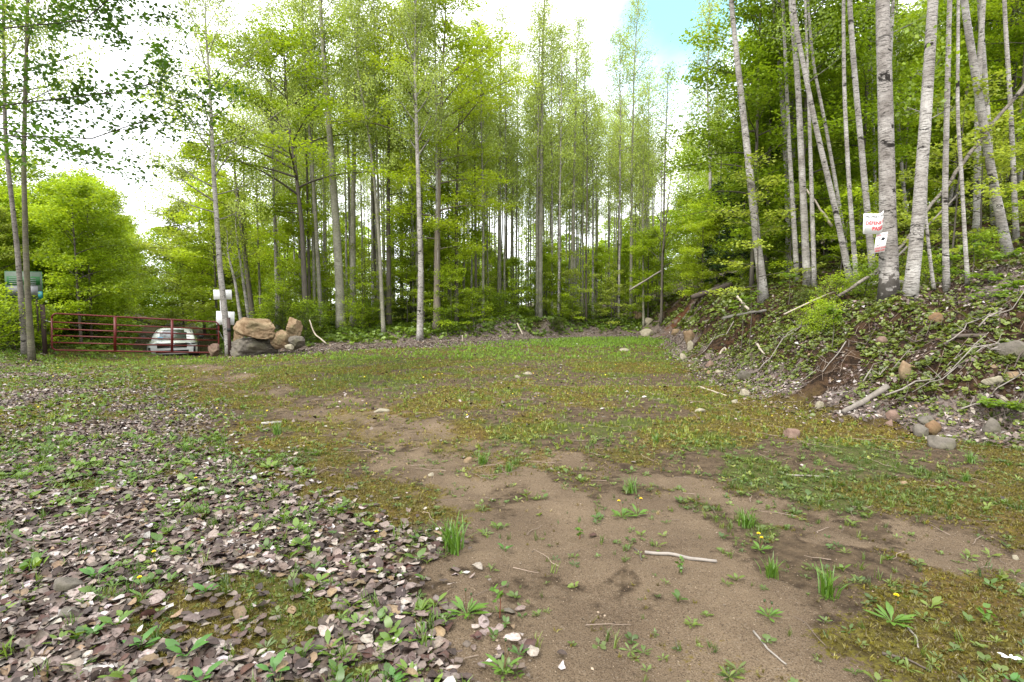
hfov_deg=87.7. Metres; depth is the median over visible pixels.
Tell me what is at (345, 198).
aspen tree
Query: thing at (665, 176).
aspen tree
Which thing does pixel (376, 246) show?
aspen tree
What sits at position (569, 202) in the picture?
aspen tree
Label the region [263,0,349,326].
aspen tree
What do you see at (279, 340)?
boulder
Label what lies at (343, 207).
aspen tree
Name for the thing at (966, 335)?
log
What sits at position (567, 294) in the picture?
maple sapling
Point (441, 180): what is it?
aspen tree
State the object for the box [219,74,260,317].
aspen tree
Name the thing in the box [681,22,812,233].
maple tree
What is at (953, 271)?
maple seedling
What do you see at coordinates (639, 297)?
maple sapling
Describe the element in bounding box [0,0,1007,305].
sky
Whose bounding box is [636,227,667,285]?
maple tree
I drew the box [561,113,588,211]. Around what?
aspen tree
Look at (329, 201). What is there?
aspen tree
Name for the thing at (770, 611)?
dandelion
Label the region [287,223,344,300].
maple tree
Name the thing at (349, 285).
maple sapling
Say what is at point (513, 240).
aspen tree
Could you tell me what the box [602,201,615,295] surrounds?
aspen tree
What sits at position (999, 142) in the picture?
maple sapling
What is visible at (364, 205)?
aspen tree
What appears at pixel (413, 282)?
aspen tree
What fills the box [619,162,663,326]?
aspen tree
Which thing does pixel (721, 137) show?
aspen tree
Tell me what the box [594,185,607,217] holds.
aspen tree
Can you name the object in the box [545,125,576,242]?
aspen tree
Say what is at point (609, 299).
maple sapling
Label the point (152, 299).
distant wood
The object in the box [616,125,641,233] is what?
aspen tree
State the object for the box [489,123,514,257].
aspen tree
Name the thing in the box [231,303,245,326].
shrub
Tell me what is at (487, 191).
aspen tree
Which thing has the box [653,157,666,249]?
aspen tree
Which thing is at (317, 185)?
aspen tree
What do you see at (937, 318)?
rock
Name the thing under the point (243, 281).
birch tree
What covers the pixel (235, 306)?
maple sapling
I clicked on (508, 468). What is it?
grass tuft
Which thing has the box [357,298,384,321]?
shrub
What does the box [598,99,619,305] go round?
aspen tree
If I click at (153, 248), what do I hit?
maple tree
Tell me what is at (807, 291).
shrub
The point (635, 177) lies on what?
aspen tree
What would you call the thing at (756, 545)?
dandelion
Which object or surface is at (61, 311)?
shrub
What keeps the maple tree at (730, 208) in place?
on the ground at (736, 641)
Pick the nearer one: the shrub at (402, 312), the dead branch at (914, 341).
the dead branch at (914, 341)
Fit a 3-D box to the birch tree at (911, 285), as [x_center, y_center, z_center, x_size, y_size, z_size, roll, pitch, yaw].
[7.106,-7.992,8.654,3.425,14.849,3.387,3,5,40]
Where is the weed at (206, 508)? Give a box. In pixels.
[199,496,209,516]
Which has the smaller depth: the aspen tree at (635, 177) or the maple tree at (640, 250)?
the maple tree at (640, 250)
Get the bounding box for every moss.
[0,360,1011,451]
[0,441,1023,681]
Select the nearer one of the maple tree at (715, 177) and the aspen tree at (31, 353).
the aspen tree at (31, 353)
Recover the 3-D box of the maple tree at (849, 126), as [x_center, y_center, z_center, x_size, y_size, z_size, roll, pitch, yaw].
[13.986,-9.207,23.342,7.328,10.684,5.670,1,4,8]
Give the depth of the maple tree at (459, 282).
36.17 m
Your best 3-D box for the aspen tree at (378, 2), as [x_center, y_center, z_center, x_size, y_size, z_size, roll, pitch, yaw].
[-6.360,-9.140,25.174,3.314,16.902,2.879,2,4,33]
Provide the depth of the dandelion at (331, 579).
3.02 m
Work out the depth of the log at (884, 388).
7.60 m
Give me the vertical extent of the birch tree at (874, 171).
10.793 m
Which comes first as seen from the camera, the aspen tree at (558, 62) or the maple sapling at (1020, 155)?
the maple sapling at (1020, 155)
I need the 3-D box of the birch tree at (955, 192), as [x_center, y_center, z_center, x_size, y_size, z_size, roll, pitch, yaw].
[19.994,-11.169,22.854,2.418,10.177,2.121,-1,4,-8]
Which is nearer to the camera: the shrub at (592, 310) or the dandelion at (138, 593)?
the dandelion at (138, 593)
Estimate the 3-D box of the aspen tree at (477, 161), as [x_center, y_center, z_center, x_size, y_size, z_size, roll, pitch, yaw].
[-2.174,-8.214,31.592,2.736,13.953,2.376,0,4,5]
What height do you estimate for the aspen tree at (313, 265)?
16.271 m
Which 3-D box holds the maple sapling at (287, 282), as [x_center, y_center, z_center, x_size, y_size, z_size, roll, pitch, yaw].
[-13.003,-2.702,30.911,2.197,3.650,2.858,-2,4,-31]
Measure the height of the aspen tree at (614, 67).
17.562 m
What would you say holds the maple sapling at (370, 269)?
on the ground at (736, 641)
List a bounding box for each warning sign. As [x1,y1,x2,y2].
[863,210,883,233]
[873,232,887,253]
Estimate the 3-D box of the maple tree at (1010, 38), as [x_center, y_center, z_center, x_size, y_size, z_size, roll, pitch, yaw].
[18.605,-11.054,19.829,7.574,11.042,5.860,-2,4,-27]
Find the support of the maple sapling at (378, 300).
on the ground at (736, 641)
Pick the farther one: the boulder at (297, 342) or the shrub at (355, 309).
the shrub at (355, 309)
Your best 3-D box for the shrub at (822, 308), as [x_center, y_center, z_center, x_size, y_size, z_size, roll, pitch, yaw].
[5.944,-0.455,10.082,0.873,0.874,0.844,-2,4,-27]
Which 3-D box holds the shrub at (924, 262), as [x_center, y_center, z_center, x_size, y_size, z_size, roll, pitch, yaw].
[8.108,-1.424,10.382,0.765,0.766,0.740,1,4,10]
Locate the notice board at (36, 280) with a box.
[4,271,43,331]
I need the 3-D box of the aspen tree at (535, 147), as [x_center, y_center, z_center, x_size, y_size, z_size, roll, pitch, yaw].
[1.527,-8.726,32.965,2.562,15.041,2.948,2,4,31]
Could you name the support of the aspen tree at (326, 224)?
on the ground at (736, 641)
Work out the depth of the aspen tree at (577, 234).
47.15 m
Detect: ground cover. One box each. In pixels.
[1,308,657,354]
[641,178,1023,336]
[670,206,1023,448]
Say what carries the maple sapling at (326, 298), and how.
on the ground at (736, 641)
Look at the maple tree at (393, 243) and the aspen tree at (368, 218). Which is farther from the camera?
the aspen tree at (368, 218)
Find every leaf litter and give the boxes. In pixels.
[0,337,1012,681]
[0,344,538,681]
[136,301,669,360]
[648,193,1023,454]
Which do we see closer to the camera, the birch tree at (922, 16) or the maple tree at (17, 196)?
the birch tree at (922, 16)
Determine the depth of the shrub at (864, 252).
15.06 m
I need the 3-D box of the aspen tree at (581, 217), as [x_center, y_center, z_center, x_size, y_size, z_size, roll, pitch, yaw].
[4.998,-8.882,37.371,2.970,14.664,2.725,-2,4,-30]
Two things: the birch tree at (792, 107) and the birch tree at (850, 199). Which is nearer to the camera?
the birch tree at (850, 199)
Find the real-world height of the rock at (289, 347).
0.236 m
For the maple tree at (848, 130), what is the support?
on the ground at (736, 641)
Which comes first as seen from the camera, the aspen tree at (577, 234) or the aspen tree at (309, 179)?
the aspen tree at (309, 179)
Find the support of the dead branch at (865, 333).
on the ground at (736, 641)
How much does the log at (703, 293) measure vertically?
0.653 m
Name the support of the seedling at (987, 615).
on the ground at (736, 641)
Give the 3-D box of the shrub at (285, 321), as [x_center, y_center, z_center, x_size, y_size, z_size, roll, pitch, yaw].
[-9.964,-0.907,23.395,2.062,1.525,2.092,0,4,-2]
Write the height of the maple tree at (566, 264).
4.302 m
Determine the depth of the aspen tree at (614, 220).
46.49 m
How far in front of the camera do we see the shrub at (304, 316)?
22.06 m
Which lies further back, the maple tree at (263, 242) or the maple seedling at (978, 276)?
the maple tree at (263, 242)
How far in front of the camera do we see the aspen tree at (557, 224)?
44.87 m
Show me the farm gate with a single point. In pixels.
(115, 337)
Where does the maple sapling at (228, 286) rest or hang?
on the ground at (736, 641)
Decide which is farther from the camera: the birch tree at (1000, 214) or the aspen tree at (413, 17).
the aspen tree at (413, 17)
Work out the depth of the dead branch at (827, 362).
8.73 m
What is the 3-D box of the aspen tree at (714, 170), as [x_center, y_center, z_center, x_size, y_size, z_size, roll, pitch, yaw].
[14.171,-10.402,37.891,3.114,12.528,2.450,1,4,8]
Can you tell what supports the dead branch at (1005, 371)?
on the ground at (736, 641)
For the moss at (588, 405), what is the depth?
8.71 m
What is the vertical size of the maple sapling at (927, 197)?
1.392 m
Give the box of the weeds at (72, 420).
[0,343,321,492]
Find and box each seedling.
[489,581,506,617]
[575,527,583,538]
[729,297,754,349]
[737,290,762,343]
[777,271,799,304]
[820,305,845,346]
[922,248,941,280]
[934,266,963,275]
[935,253,963,265]
[956,242,988,272]
[958,271,1012,285]
[965,286,1016,301]
[973,603,997,618]
[976,396,1023,424]
[988,247,1023,269]
[993,278,1023,294]
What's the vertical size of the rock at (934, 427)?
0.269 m
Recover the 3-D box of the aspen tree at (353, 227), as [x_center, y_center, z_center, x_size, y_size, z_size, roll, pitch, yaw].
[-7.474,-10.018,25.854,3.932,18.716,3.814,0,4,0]
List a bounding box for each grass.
[0,334,686,363]
[0,343,1023,451]
[1,343,1022,514]
[12,441,1023,681]
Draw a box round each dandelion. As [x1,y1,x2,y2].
[128,575,150,601]
[140,550,162,569]
[226,499,245,511]
[317,571,341,589]
[368,530,381,542]
[403,614,435,643]
[442,588,488,618]
[481,638,523,673]
[611,500,636,518]
[626,497,648,516]
[752,532,772,552]
[756,599,783,621]
[863,593,915,628]
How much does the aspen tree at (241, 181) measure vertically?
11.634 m
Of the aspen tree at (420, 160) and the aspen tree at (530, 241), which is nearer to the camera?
the aspen tree at (420, 160)
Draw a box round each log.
[691,282,732,298]
[841,384,890,413]
[951,333,986,337]
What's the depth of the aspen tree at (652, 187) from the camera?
35.33 m
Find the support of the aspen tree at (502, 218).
on the ground at (736, 641)
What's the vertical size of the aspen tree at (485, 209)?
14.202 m
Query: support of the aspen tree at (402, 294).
on the ground at (736, 641)
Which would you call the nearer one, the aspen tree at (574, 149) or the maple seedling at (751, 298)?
the maple seedling at (751, 298)
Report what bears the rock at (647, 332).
on the ground at (736, 641)
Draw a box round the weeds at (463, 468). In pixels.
[1,344,1023,492]
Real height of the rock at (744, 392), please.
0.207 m
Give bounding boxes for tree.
[0,0,100,355]
[0,0,106,361]
[0,0,249,189]
[0,149,88,309]
[0,185,67,297]
[0,201,31,286]
[0,203,50,291]
[0,204,58,292]
[1,206,62,281]
[2,206,85,316]
[15,173,145,344]
[19,176,147,339]
[28,169,150,335]
[33,163,160,333]
[70,223,149,327]
[95,209,135,313]
[101,208,156,310]
[102,231,147,315]
[109,253,153,304]
[112,199,158,321]
[112,232,146,315]
[118,2,404,328]
[120,0,315,355]
[128,278,145,311]
[129,137,248,333]
[129,231,162,303]
[131,226,160,302]
[131,229,153,314]
[137,206,203,326]
[156,185,273,328]
[157,166,290,339]
[183,210,268,311]
[189,106,286,317]
[193,212,272,311]
[206,213,253,337]
[212,187,261,317]
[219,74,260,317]
[232,164,251,208]
[234,0,304,330]
[234,82,282,314]
[234,196,290,302]
[248,81,293,280]
[248,180,344,320]
[249,61,300,329]
[252,222,311,315]
[255,115,287,230]
[256,74,297,306]
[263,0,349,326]
[272,60,318,315]
[274,0,340,325]
[274,93,306,316]
[276,0,381,328]
[278,77,320,247]
[279,36,346,239]
[284,76,346,226]
[287,23,323,312]
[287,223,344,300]
[295,145,325,315]
[298,0,539,328]
[298,126,328,291]
[303,95,340,304]
[305,153,329,299]
[307,0,388,325]
[309,116,340,301]
[317,156,338,313]
[319,0,359,264]
[319,54,366,317]
[319,167,331,309]
[320,111,359,228]
[320,133,358,241]
[321,237,349,308]
[323,0,408,332]
[326,210,373,301]
[328,75,370,297]
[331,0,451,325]
[332,84,367,220]
[345,0,402,324]
[348,6,401,315]
[349,135,375,296]
[350,93,391,320]
[359,54,391,300]
[360,174,376,297]
[363,98,401,316]
[363,115,398,267]
[367,128,402,296]
[368,199,454,310]
[368,205,442,321]
[376,0,456,340]
[378,8,414,319]
[378,109,407,296]
[380,0,434,322]
[384,1,438,301]
[392,180,496,318]
[394,79,428,254]
[395,0,475,258]
[399,126,432,199]
[404,93,437,322]
[405,217,475,314]
[414,89,448,217]
[419,38,510,321]
[427,103,451,176]
[431,35,484,318]
[432,105,454,294]
[432,216,480,317]
[441,119,461,319]
[442,76,463,200]
[443,248,477,303]
[447,111,461,311]
[448,13,509,316]
[450,75,480,310]
[451,13,509,297]
[452,164,470,316]
[454,231,502,312]
[457,64,497,317]
[459,137,489,317]
[460,88,492,305]
[463,121,501,298]
[476,153,497,251]
[477,0,525,314]
[477,67,508,299]
[479,135,501,281]
[481,168,504,311]
[484,65,527,307]
[486,267,505,307]
[488,116,514,287]
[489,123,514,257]
[489,252,515,303]
[489,256,535,314]
[491,91,524,303]
[491,146,495,298]
[493,30,536,309]
[497,100,531,303]
[501,134,521,285]
[501,157,529,258]
[501,162,522,295]
[508,213,520,307]
[509,0,578,318]
[509,68,565,226]
[510,96,545,313]
[511,2,568,318]
[514,135,535,306]
[514,172,525,307]
[515,79,558,220]
[518,20,588,314]
[518,185,530,303]
[520,153,536,309]
[521,136,545,310]
[523,253,567,315]
[524,238,567,314]
[526,184,544,309]
[528,15,588,315]
[528,135,562,314]
[532,194,555,264]
[539,130,565,246]
[543,48,585,297]
[544,119,563,312]
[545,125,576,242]
[545,138,570,237]
[547,88,590,295]
[547,160,570,302]
[549,8,604,316]
[555,139,570,291]
[555,260,584,308]
[559,97,599,315]
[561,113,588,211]
[562,38,619,315]
[563,149,591,315]
[564,153,590,288]
[567,110,605,312]
[570,83,611,322]
[572,114,611,318]
[575,124,607,314]
[575,154,600,274]
[577,184,584,305]
[578,244,615,318]
[581,100,617,318]
[583,214,591,302]
[587,23,651,318]
[590,102,611,303]
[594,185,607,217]
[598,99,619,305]
[598,133,624,306]
[599,195,613,301]
[601,102,631,301]
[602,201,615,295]
[605,148,626,302]
[606,0,658,318]
[606,136,628,188]
[606,151,630,316]
[606,241,640,308]
[607,92,635,187]
[609,107,635,247]
[611,249,636,299]
[612,252,636,300]
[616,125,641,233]
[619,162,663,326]
[622,116,650,302]
[622,152,638,301]
[622,227,680,317]
[626,63,671,301]
[626,117,658,303]
[632,136,657,307]
[633,148,659,211]
[633,225,681,300]
[634,119,665,294]
[634,170,658,227]
[636,162,662,282]
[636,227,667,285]
[637,137,668,299]
[637,160,690,325]
[642,61,688,285]
[649,0,877,288]
[649,132,677,301]
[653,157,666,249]
[654,149,672,283]
[654,194,705,280]
[664,207,715,289]
[669,194,739,298]
[671,121,703,284]
[674,0,731,282]
[679,212,720,285]
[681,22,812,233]
[682,0,941,272]
[692,110,733,198]
[693,0,861,272]
[696,181,738,282]
[699,115,783,207]
[699,117,727,176]
[701,111,725,207]
[705,99,773,277]
[706,90,733,274]
[709,85,817,258]
[716,35,871,266]
[719,146,754,274]
[729,0,769,303]
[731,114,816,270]
[739,0,846,282]
[751,0,833,235]
[757,1,919,254]
[763,0,864,286]
[772,0,792,272]
[772,17,895,247]
[780,1,916,241]
[789,0,810,286]
[791,0,852,282]
[791,0,969,251]
[806,0,848,254]
[813,0,944,211]
[841,0,943,77]
[841,0,989,220]
[842,0,858,285]
[847,0,876,270]
[847,0,915,239]
[851,112,942,210]
[862,0,942,219]
[865,2,944,207]
[869,0,1022,200]
[875,0,1023,208]
[876,0,900,303]
[877,0,975,289]
[894,0,1023,157]
[896,0,1023,194]
[901,0,938,299]
[905,0,1023,184]
[905,29,967,203]
[911,0,1023,182]
[919,0,1023,182]
[930,109,993,197]
[935,8,1023,182]
[938,0,987,242]
[938,0,1012,209]
[942,0,951,292]
[953,29,1004,200]
[956,0,970,284]
[960,0,1013,254]
[977,0,995,224]
[1002,0,1019,241]
[1015,4,1023,182]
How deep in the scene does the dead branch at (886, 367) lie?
7.88 m
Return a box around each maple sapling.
[218,265,255,321]
[228,287,257,320]
[247,303,273,317]
[253,280,297,331]
[253,289,264,309]
[253,300,272,315]
[256,271,301,329]
[257,283,286,311]
[263,304,286,329]
[274,264,296,304]
[280,294,311,318]
[288,269,334,312]
[311,283,335,320]
[312,277,345,323]
[343,238,386,318]
[343,277,369,314]
[344,267,380,327]
[345,254,384,309]
[356,251,394,294]
[356,269,393,307]
[372,282,397,321]
[374,265,404,315]
[383,260,440,321]
[384,246,441,321]
[405,289,432,325]
[425,283,433,321]
[427,267,478,328]
[457,286,494,327]
[463,286,493,318]
[475,270,503,314]
[496,289,520,314]
[504,278,531,317]
[515,288,538,317]
[523,292,547,316]
[536,245,581,312]
[557,284,586,321]
[560,244,613,320]
[560,279,584,315]
[594,262,638,315]
[595,270,628,323]
[622,282,646,319]
[649,271,669,301]
[700,147,829,307]
[718,203,782,273]
[734,229,771,279]
[746,182,829,272]
[777,133,864,256]
[799,183,878,275]
[808,206,836,256]
[822,180,910,257]
[826,175,872,233]
[851,168,937,281]
[855,185,926,263]
[868,180,911,217]
[895,160,940,213]
[896,65,1023,263]
[906,188,940,211]
[924,77,1023,243]
[950,141,1019,189]
[959,120,1023,229]
[968,141,1023,205]
[983,96,1023,183]
[987,118,1023,211]
[1004,185,1023,220]
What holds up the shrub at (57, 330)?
on the ground at (736, 641)
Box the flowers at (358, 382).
[15,343,818,422]
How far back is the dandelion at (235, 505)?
4.17 m
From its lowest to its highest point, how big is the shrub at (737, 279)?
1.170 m
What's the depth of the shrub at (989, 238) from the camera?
10.92 m
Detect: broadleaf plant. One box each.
[79,563,110,576]
[84,621,108,633]
[122,625,160,649]
[165,633,212,655]
[176,660,224,681]
[193,583,218,593]
[256,649,289,677]
[382,666,406,681]
[498,543,512,551]
[1002,672,1019,681]
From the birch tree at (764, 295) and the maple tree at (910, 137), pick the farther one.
the maple tree at (910, 137)
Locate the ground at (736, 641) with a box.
[0,179,1023,681]
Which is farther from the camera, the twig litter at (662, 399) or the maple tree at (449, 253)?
the maple tree at (449, 253)
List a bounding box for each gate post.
[40,304,47,353]
[227,318,230,354]
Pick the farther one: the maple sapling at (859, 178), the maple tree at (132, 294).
the maple tree at (132, 294)
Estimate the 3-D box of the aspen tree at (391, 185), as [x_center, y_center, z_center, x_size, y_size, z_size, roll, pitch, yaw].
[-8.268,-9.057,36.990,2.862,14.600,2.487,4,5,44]
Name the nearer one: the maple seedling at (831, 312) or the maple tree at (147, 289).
the maple seedling at (831, 312)
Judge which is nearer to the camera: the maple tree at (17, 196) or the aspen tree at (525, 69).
the maple tree at (17, 196)
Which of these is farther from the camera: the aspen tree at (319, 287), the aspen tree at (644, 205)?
the aspen tree at (644, 205)
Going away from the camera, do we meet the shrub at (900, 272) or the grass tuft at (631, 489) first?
the grass tuft at (631, 489)
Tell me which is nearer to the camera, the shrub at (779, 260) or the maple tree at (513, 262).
the shrub at (779, 260)
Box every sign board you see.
[213,290,231,298]
[216,311,234,324]
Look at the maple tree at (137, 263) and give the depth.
46.41 m
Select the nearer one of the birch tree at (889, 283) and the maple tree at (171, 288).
the birch tree at (889, 283)
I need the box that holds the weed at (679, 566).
[675,555,684,574]
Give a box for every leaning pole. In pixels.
[806,189,832,226]
[837,84,1023,296]
[862,191,959,284]
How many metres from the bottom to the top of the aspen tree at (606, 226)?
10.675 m
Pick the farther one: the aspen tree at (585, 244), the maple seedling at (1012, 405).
the aspen tree at (585, 244)
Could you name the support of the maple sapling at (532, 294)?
on the ground at (736, 641)
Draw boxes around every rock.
[53,577,82,592]
[57,606,79,618]
[120,491,134,494]
[284,344,293,350]
[374,408,388,412]
[464,457,472,462]
[634,312,641,318]
[640,328,653,336]
[645,318,653,324]
[671,329,679,335]
[680,353,685,359]
[683,330,694,345]
[687,340,693,350]
[705,360,713,367]
[736,370,751,379]
[739,389,749,394]
[783,428,799,438]
[814,401,823,408]
[875,336,887,343]
[885,410,900,419]
[885,419,892,425]
[898,360,911,379]
[912,423,928,436]
[917,415,933,424]
[925,420,941,434]
[927,435,955,449]
[928,312,943,321]
[981,376,1004,385]
[982,418,1000,433]
[995,340,1023,357]
[1006,372,1019,379]
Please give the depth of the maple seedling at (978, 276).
8.75 m
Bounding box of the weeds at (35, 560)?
[0,430,529,681]
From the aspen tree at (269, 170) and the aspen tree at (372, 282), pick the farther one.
the aspen tree at (269, 170)
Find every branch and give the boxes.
[0,508,176,543]
[0,525,79,570]
[309,320,326,343]
[697,321,733,355]
[736,295,748,310]
[757,327,797,370]
[776,321,823,349]
[784,288,855,314]
[797,341,846,381]
[844,325,879,347]
[863,347,917,380]
[875,381,921,409]
[885,332,993,395]
[906,315,942,342]
[913,332,1004,391]
[944,339,1021,374]
[947,311,1002,342]
[960,367,1023,409]
[962,393,1023,417]
[978,292,1023,326]
[987,350,1023,397]
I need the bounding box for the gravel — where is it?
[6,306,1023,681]
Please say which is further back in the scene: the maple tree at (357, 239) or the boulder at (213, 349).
the maple tree at (357, 239)
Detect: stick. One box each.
[645,551,716,562]
[753,630,786,664]
[788,474,817,476]
[882,652,930,671]
[907,627,918,647]
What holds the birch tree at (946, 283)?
on the ground at (736, 641)
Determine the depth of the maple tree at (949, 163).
30.26 m
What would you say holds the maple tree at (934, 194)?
on the ground at (736, 641)
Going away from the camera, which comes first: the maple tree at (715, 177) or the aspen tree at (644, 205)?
the maple tree at (715, 177)
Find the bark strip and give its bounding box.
[261,421,281,424]
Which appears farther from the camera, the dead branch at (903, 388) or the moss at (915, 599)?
the dead branch at (903, 388)
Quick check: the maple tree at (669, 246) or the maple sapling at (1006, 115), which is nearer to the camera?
the maple sapling at (1006, 115)
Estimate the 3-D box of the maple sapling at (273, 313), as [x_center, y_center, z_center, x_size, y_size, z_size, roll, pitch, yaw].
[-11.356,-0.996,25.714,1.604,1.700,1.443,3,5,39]
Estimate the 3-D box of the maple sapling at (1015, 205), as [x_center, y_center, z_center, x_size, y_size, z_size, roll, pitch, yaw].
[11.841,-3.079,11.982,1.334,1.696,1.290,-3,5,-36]
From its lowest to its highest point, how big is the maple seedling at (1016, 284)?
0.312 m
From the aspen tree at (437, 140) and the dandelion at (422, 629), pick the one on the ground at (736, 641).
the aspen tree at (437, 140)
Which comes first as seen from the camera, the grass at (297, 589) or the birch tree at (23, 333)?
the grass at (297, 589)
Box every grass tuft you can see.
[180,441,193,451]
[271,421,281,434]
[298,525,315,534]
[429,510,482,555]
[478,448,491,464]
[501,461,515,472]
[614,476,640,493]
[731,504,757,529]
[754,550,787,579]
[811,559,851,602]
[956,470,976,481]
[964,449,974,463]
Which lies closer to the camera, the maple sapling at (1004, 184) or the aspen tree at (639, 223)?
the maple sapling at (1004, 184)
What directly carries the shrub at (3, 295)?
on the ground at (736, 641)
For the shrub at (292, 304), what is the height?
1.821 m
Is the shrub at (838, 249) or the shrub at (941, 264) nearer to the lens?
the shrub at (941, 264)
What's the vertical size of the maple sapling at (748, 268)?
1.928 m
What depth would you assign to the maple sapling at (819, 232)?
19.50 m
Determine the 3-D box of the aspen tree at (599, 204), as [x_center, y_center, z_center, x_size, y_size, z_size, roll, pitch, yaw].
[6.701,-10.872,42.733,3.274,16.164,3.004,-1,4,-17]
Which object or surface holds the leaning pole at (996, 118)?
on the ground at (736, 641)
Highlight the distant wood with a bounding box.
[124,119,1008,324]
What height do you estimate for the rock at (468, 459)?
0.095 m
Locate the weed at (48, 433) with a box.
[46,419,52,441]
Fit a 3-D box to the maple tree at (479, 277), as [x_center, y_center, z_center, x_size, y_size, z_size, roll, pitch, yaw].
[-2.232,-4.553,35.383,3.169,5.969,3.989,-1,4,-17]
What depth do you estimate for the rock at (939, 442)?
5.99 m
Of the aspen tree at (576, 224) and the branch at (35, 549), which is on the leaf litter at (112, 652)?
the branch at (35, 549)
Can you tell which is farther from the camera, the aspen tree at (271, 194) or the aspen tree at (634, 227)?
the aspen tree at (271, 194)
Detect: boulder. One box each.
[208,343,219,356]
[230,337,278,356]
[233,317,274,338]
[233,331,243,340]
[270,330,289,348]
[286,317,302,336]
[288,336,304,350]
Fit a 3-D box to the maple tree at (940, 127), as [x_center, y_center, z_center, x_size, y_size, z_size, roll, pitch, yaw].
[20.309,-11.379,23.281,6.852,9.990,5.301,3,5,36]
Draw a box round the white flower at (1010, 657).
[997,652,1020,661]
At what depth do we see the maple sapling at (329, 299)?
30.10 m
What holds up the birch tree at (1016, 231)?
on the ground at (736, 641)
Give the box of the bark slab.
[704,309,765,323]
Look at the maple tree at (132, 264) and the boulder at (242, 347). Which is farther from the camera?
the maple tree at (132, 264)
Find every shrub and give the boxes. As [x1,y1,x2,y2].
[0,275,48,341]
[0,282,62,349]
[0,299,43,346]
[0,301,63,346]
[0,303,18,345]
[15,298,80,345]
[19,300,86,338]
[36,312,67,341]
[39,298,84,334]
[52,302,87,334]
[73,318,111,339]
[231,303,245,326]
[263,304,309,330]
[284,310,327,340]
[285,295,329,328]
[295,300,329,333]
[339,298,369,327]
[356,300,380,326]
[357,294,385,319]
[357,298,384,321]
[384,297,416,320]
[391,298,416,321]
[391,301,406,320]
[408,298,433,320]
[431,305,462,332]
[450,293,473,318]
[450,303,463,320]
[462,283,496,318]
[470,300,492,319]
[486,289,520,314]
[515,304,532,318]
[549,292,578,316]
[549,315,567,331]
[567,304,584,320]
[580,301,599,318]
[727,254,755,282]
[765,266,784,283]
[766,254,792,280]
[786,304,823,330]
[788,286,815,307]
[798,296,845,334]
[809,268,855,305]
[825,225,847,247]
[830,236,857,254]
[842,247,878,263]
[843,269,877,294]
[844,260,878,296]
[858,259,904,280]
[899,252,927,275]
[902,252,954,283]
[922,256,960,273]
[924,225,938,239]
[927,210,941,226]
[950,227,1009,262]
[959,226,989,245]
[966,190,1011,219]
[988,183,1021,213]
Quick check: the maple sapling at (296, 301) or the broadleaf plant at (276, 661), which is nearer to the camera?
the broadleaf plant at (276, 661)
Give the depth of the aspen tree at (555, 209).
32.67 m
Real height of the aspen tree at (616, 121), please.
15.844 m
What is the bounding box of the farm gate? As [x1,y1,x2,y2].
[45,313,219,352]
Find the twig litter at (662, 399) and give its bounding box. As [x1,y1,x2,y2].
[2,259,1023,676]
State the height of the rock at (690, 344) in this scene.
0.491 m
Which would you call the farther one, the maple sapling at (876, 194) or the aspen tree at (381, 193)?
the aspen tree at (381, 193)
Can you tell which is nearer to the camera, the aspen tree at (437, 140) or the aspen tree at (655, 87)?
the aspen tree at (437, 140)
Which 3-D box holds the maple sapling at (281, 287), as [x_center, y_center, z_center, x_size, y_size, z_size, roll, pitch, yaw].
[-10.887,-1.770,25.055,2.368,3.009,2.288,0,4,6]
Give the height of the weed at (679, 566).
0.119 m
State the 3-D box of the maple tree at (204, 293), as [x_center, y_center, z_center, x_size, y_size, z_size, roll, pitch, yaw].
[-15.724,-4.714,28.605,6.322,9.460,5.021,1,4,16]
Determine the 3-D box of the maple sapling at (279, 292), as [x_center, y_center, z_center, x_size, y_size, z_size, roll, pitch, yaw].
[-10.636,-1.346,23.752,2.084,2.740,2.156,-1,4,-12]
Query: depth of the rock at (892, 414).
7.15 m
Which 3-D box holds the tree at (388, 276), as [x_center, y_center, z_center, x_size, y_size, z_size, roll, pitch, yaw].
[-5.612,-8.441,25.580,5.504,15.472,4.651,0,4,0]
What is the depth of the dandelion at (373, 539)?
3.60 m
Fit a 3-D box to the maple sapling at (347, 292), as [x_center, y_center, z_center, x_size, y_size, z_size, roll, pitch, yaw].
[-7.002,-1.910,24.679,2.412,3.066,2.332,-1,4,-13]
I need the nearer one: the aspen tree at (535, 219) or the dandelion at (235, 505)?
the dandelion at (235, 505)
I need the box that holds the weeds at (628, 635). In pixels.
[0,429,1023,681]
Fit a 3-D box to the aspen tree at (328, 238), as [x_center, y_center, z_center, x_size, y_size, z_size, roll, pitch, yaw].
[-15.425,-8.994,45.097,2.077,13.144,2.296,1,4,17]
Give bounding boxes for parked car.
[141,326,203,355]
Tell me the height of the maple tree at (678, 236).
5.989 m
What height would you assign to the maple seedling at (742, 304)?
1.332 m
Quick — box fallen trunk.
[629,270,660,290]
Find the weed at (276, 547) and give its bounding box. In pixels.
[273,537,279,553]
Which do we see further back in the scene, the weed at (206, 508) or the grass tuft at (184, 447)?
the grass tuft at (184, 447)
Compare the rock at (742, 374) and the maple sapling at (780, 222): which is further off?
the maple sapling at (780, 222)
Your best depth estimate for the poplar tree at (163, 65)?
8.04 m
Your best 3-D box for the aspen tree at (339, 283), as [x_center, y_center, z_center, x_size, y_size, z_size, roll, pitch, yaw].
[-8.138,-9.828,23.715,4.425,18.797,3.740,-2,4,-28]

